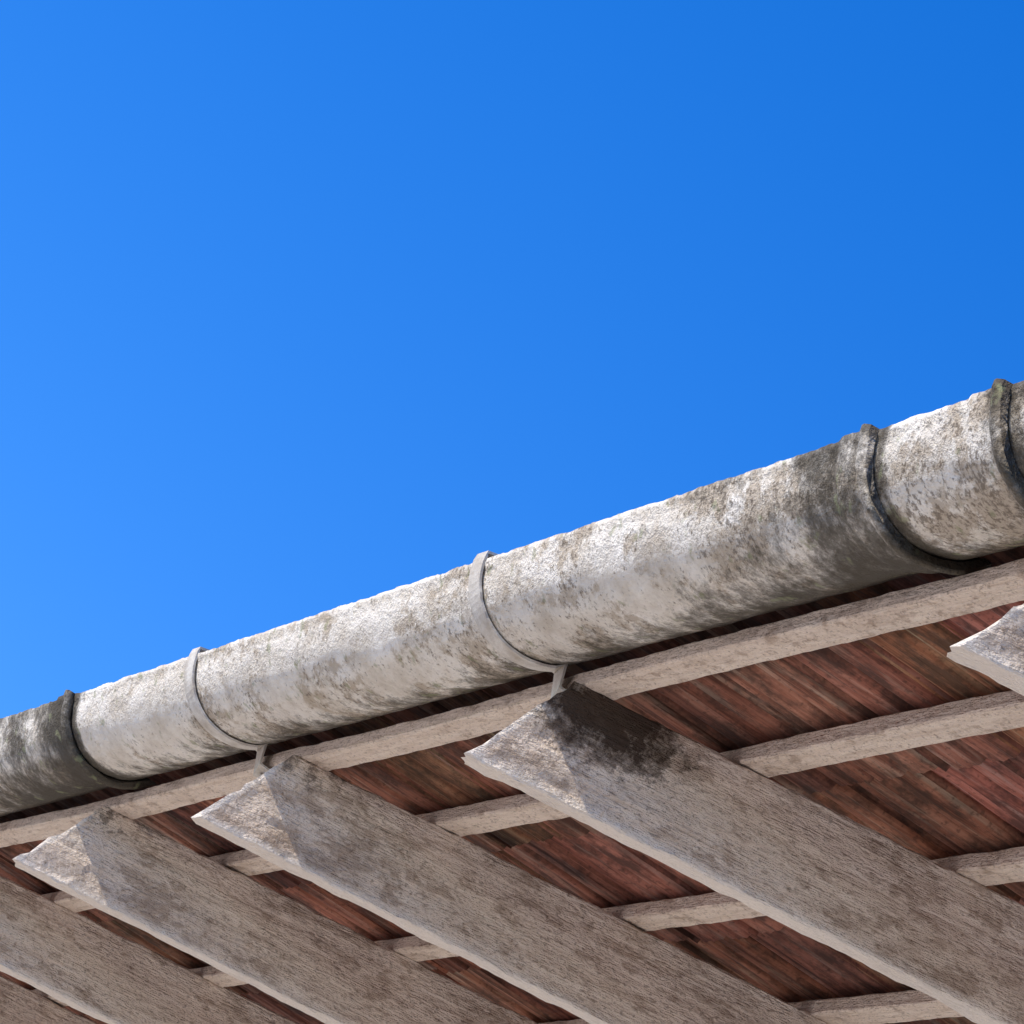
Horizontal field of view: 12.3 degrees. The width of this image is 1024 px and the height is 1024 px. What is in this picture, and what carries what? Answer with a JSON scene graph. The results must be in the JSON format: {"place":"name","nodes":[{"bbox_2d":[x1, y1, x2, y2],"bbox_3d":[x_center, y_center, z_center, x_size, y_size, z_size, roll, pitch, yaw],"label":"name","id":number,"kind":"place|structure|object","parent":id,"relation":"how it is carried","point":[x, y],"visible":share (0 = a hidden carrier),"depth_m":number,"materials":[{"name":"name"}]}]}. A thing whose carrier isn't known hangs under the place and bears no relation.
{"place":"outdoors","nodes":[
{"label":"outdoors","id":0,"kind":"place"},
{"bbox_2d":[0,0,1023,717],"label":"sky","id":1,"kind":"structure","parent":0,"point":[308,308],"materials":[{"name":"blue"}]},
{"bbox_2d":[31,846,1023,1006],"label":"roof batten","id":2,"kind":"object","parent":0,"point":[996,867],"visible":0.3,"depth_m":7.01,"materials":[{"name":"grey wood"}]},
{"bbox_2d":[42,690,1023,912],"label":"roof batten","id":3,"kind":"object","parent":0,"point":[955,720],"visible":0.35,"depth_m":6.03,"materials":[{"name":"grey wood"}]},
{"bbox_2d":[538,990,963,1023],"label":"roof batten","id":4,"kind":"object","parent":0,"point":[903,1006],"visible":0.42,"depth_m":7.02,"materials":[{"name":"grey wood"}]},
{"label":"ground","id":5,"kind":"structure","parent":0,"visible":0},
{"bbox_3d":[-0.182,2.891,7.705,0.200,3.779,9.800,40,-20,-13],"label":"wall front","id":6,"kind":"object","parent":5,"relation":"on","visible":0},
{"bbox_2d":[0,975,96,1023],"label":"rafter","id":7,"kind":"object","parent":6,"relation":"on","point":[19,1004],"visible":1,"depth_m":9.91,"materials":[{"name":"paint"}]},
{"bbox_2d":[0,876,296,1023],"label":"rafter","id":8,"kind":"object","parent":6,"relation":"on","point":[83,964],"visible":1,"depth_m":8.99,"materials":[{"name":"paint"}]},
{"bbox_2d":[12,807,537,1023],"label":"rafter","id":9,"kind":"object","parent":6,"relation":"on","point":[250,931],"visible":1,"depth_m":8.06,"materials":[{"name":"paint"}]},
{"bbox_2d":[0,558,1023,847],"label":"eave board","id":10,"kind":"object","parent":9,"relation":"on","point":[974,592],"visible":0.87,"depth_m":6.12,"materials":[{"name":"beige wood"}]},
{"bbox_2d":[184,647,268,776],"bbox_3d":[-0.429,0.314,7.382,0.229,0.117,0.050,34,-20,3],"label":"gutter bracket","id":11,"kind":"object","parent":10,"relation":"on","point":[211,728],"visible":0.88,"depth_m":7.37,"materials":[{"name":"metal"}]},
{"bbox_2d":[0,546,1023,1023],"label":"roof tiles","id":12,"kind":"object","parent":10,"relation":"on","point":[960,796],"visible":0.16,"depth_m":6.36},
{"bbox_2d":[468,550,567,698],"bbox_3d":[0.023,0.156,6.303,0.229,0.117,0.050,34,-20,3],"label":"gutter bracket","id":13,"kind":"object","parent":10,"relation":"on","point":[496,640],"visible":0.83,"depth_m":6.29,"materials":[{"name":"metal"}]},
{"bbox_2d":[0,378,1023,815],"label":"rain gutter","id":14,"kind":"object","parent":13,"relation":"on","point":[940,490],"visible":0.98,"depth_m":6.02,"materials":[{"name":"grey metal"}]},
{"bbox_2d":[191,755,827,1023],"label":"rafter","id":15,"kind":"object","parent":6,"relation":"on","point":[438,886],"visible":1,"depth_m":7.19,"materials":[{"name":"paint"}]},
{"bbox_2d":[461,681,1023,1023],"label":"rafter","id":16,"kind":"object","parent":6,"relation":"on","point":[800,863],"visible":1,"depth_m":6.20,"materials":[{"name":"paint"}]},
{"bbox_2d":[947,604,1023,695],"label":"rafter","id":17,"kind":"object","parent":6,"relation":"on","point":[995,651],"visible":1,"depth_m":4.96,"materials":[{"name":"paint"}]}
]}

